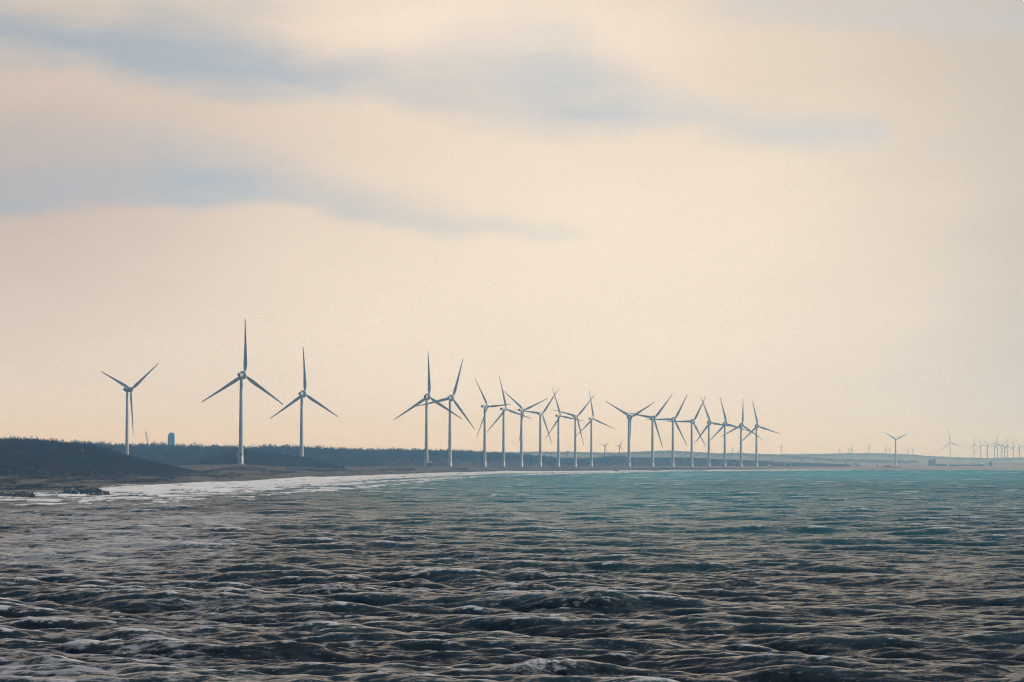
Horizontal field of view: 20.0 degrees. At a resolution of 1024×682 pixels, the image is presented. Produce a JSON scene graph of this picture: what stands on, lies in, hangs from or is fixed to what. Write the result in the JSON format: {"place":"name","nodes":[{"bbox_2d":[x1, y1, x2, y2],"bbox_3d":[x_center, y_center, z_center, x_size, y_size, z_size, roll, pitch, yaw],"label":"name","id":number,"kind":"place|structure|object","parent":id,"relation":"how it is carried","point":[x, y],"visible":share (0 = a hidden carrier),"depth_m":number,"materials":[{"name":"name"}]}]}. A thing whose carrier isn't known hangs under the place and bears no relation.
{"place":"outdoors","nodes":[
{"label":"outdoors","id":0,"kind":"place"},
{"bbox_2d":[0,445,179,475],"bbox_3d":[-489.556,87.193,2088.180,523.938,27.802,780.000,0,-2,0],"label":"hill","id":1,"kind":"structure","parent":0,"point":[50,473],"depth_m":1829.57,"materials":[{"name":"green plant"}]},
{"bbox_2d":[0,435,159,466],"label":"hilltop wood","id":2,"kind":"object","parent":1,"relation":"on","point":[69,443],"visible":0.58,"depth_m":2009.56,"materials":[{"name":"green plant"}]},
{"bbox_2d":[0,439,191,475],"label":"hill scrub","id":3,"kind":"object","parent":1,"relation":"on","point":[35,453],"visible":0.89,"depth_m":1879.37,"materials":[{"name":"green plant"}]},
{"bbox_2d":[124,450,386,466],"bbox_3d":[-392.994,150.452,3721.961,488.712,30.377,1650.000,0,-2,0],"label":"wooded slope","id":4,"kind":"structure","parent":0,"point":[161,459],"depth_m":3400.84,"materials":[{"name":"green plant"}]},
{"bbox_2d":[101,364,157,454],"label":"wind turbine","id":5,"kind":"object","parent":4,"relation":"on","point":[126,389],"visible":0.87,"depth_m":3298.35,"materials":[{"name":"white paint"}]},
{"bbox_2d":[71,440,386,466],"bbox_3d":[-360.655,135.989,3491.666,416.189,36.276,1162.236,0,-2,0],"label":"slope wood","id":6,"kind":"object","parent":4,"relation":"on","point":[195,449],"visible":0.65,"depth_m":3544.41,"materials":[{"name":"green plant"}]},
{"bbox_2d":[111,447,385,466],"bbox_3d":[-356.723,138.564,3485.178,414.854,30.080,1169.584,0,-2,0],"label":"slope scrub","id":7,"kind":"object","parent":4,"relation":"on","point":[374,463],"visible":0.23,"depth_m":3401.96,"materials":[{"name":"green plant"}]},
{"bbox_2d":[0,469,1023,681],"bbox_3d":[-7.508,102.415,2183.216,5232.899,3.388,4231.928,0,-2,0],"label":"sea","id":8,"kind":"structure","parent":0,"point":[786,575],"depth_m":289.32,"materials":[{"name":"blue liquid"}]},
{"bbox_2d":[0,463,1023,492],"bbox_3d":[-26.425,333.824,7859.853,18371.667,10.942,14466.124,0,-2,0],"label":"ground","id":9,"kind":"structure","parent":0,"point":[443,469],"depth_m":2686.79,"materials":[{"name":"brown plant"}]},
{"bbox_2d":[168,432,174,445],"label":"tower building","id":10,"kind":"structure","parent":9,"relation":"on","point":[171,438],"depth_m":5990.29,"materials":[{"name":"grey concrete"}]},
{"bbox_2d":[202,320,282,464],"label":"wind turbine","id":11,"kind":"object","parent":9,"relation":"on","point":[241,375],"visible":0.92,"depth_m":2607.94,"materials":[{"name":"white paint"}]},
{"bbox_2d":[203,459,344,468],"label":"scrub mound","id":12,"kind":"object","parent":9,"relation":"on","point":[295,466],"visible":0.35,"depth_m":2729.82,"materials":[{"name":"green plant"}]},
{"bbox_2d":[220,449,277,462],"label":"mound pines","id":13,"kind":"object","parent":12,"relation":"on","point":[256,452],"visible":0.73,"depth_m":2777.61,"materials":[{"name":"green plant"}]},
{"bbox_2d":[200,450,343,468],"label":"mound scrub","id":14,"kind":"object","parent":12,"relation":"on","point":[294,460],"visible":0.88,"depth_m":2759.91,"materials":[{"name":"green plant"}]},
{"bbox_2d":[270,348,337,456],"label":"wind turbine","id":15,"kind":"object","parent":9,"relation":"on","point":[302,393],"visible":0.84,"depth_m":2998.76,"materials":[{"name":"white paint"}]},
{"bbox_2d":[394,354,461,466],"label":"wind turbine","id":16,"kind":"object","parent":9,"relation":"on","point":[427,397],"visible":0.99,"depth_m":3313.49,"materials":[{"name":"white paint"}]},
{"bbox_2d":[426,461,431,466],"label":"hut","id":17,"kind":"object","parent":9,"relation":"on","point":[429,463],"visible":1,"depth_m":3284.57,"materials":[{"name":"concrete"}]},
{"bbox_2d":[418,359,474,466],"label":"wind turbine","id":18,"kind":"object","parent":9,"relation":"on","point":[450,398],"visible":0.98,"depth_m":3377.71,"materials":[{"name":"white paint"}]},
{"bbox_2d":[475,379,509,466],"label":"wind turbine","id":19,"kind":"object","parent":9,"relation":"on","point":[486,406],"visible":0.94,"depth_m":3842.94,"materials":[{"name":"white paint"}]},
{"bbox_2d":[486,376,531,466],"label":"wind turbine","id":20,"kind":"object","parent":9,"relation":"on","point":[503,437],"visible":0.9,"depth_m":4013.04,"materials":[{"name":"white paint"}]},
{"bbox_2d":[504,391,547,466],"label":"wind turbine","id":21,"kind":"object","parent":9,"relation":"on","point":[521,436],"visible":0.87,"depth_m":4063.80,"materials":[{"name":"white paint"}]},
{"bbox_2d":[524,388,558,466],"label":"wind turbine","id":22,"kind":"object","parent":9,"relation":"on","point":[540,445],"visible":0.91,"depth_m":4341.54,"materials":[{"name":"white paint"}]},
{"bbox_2d":[545,388,582,466],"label":"wind turbine","id":23,"kind":"object","parent":9,"relation":"on","point":[558,447],"visible":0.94,"depth_m":4524.36,"materials":[{"name":"white paint"}]},
{"bbox_2d":[552,394,594,466],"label":"wind turbine","id":24,"kind":"object","parent":9,"relation":"on","point":[575,449],"visible":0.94,"depth_m":4567.40,"materials":[{"name":"white paint"}]},
{"bbox_2d":[576,391,613,466],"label":"wind turbine","id":25,"kind":"object","parent":9,"relation":"on","point":[591,451],"visible":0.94,"depth_m":4796.16,"materials":[{"name":"white paint"}]},
{"bbox_2d":[606,401,653,466],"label":"wind turbine","id":26,"kind":"object","parent":9,"relation":"on","point":[629,418],"visible":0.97,"depth_m":3958.06,"materials":[{"name":"white paint"}]},
{"bbox_2d":[626,395,671,466],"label":"wind turbine","id":27,"kind":"object","parent":9,"relation":"on","point":[652,418],"visible":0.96,"depth_m":4044.69,"materials":[{"name":"white paint"}]},
{"bbox_2d":[647,395,686,466],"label":"wind turbine","id":28,"kind":"object","parent":9,"relation":"on","point":[673,419],"visible":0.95,"depth_m":4160.23,"materials":[{"name":"white paint"}]},
{"bbox_2d":[667,396,705,466],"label":"wind turbine","id":29,"kind":"object","parent":9,"relation":"on","point":[692,421],"visible":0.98,"depth_m":4337.16,"materials":[{"name":"white paint"}]},
{"bbox_2d":[694,398,733,466],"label":"wind turbine","id":30,"kind":"object","parent":9,"relation":"on","point":[709,422],"visible":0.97,"depth_m":4431.48,"materials":[{"name":"white paint"}]},
{"bbox_2d":[710,398,747,466],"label":"wind turbine","id":31,"kind":"object","parent":9,"relation":"on","point":[725,422],"visible":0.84,"depth_m":4529.87,"materials":[{"name":"white paint"}]},
{"bbox_2d":[721,406,762,466],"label":"wind turbine","id":32,"kind":"object","parent":9,"relation":"on","point":[741,425],"visible":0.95,"depth_m":4686.09,"materials":[{"name":"white paint"}]},
{"bbox_2d":[518,452,969,464],"bbox_3d":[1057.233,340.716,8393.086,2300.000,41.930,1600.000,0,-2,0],"label":"blue ridge","id":33,"kind":"structure","parent":9,"relation":"on","point":[746,458],"depth_m":8043.80,"materials":[{"name":"plant"}]},
{"bbox_2d":[505,450,918,463],"bbox_3d":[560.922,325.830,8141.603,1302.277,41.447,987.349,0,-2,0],"label":"ridge wood","id":34,"kind":"object","parent":33,"relation":"on","point":[729,453],"visible":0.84,"depth_m":8282.33,"materials":[{"name":"green plant"}]},
{"bbox_2d":[739,401,779,466],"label":"wind turbine","id":35,"kind":"object","parent":9,"relation":"on","point":[756,449],"visible":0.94,"depth_m":4796.11,"materials":[{"name":"white paint"}]},
{"bbox_2d":[784,462,791,466],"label":"domed shed","id":36,"kind":"structure","parent":9,"relation":"on","point":[787,464],"depth_m":4989.40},
{"bbox_2d":[884,432,905,464],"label":"wind turbine","id":37,"kind":"object","parent":9,"relation":"on","point":[895,447],"visible":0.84,"depth_m":6764.01,"materials":[{"name":"white paint"}]},
{"bbox_2d":[794,454,1023,462],"bbox_3d":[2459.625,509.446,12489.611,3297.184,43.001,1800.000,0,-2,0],"label":"hills","id":38,"kind":"structure","parent":9,"relation":"on","point":[892,458],"depth_m":11842.46,"materials":[{"name":"grey"}]},
{"bbox_2d":[771,453,1023,461],"bbox_3d":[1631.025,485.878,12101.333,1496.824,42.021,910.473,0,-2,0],"label":"wood","id":39,"kind":"object","parent":38,"relation":"on","point":[848,454],"visible":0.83,"depth_m":12207.72,"materials":[{"name":"green plant"}]},
{"bbox_2d":[928,459,935,465],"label":"block building","id":40,"kind":"structure","parent":9,"relation":"on","point":[931,462],"depth_m":6388.39,"materials":[{"name":"grey concrete"}]},
{"bbox_2d":[935,463,946,465],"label":"warehouse","id":41,"kind":"structure","parent":9,"relation":"on","point":[940,464],"depth_m":5988.56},
{"bbox_2d":[0,0,1023,458],"label":"sky","id":42,"kind":"structure","parent":0,"point":[810,213],"materials":[{"name":"beige"}]},
{"bbox_2d":[387,453,849,466],"bbox_3d":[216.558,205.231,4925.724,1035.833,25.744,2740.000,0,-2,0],"label":"long wooded bank","id":43,"kind":"structure","parent":0,"point":[680,463],"depth_m":5102.41,"materials":[{"name":"green plant"}]},
{"bbox_2d":[331,447,771,466],"bbox_3d":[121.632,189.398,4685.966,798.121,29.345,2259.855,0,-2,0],"label":"long wood","id":44,"kind":"object","parent":43,"relation":"on","point":[416,453],"visible":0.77,"depth_m":4375.07,"materials":[{"name":"green plant"}]}
]}

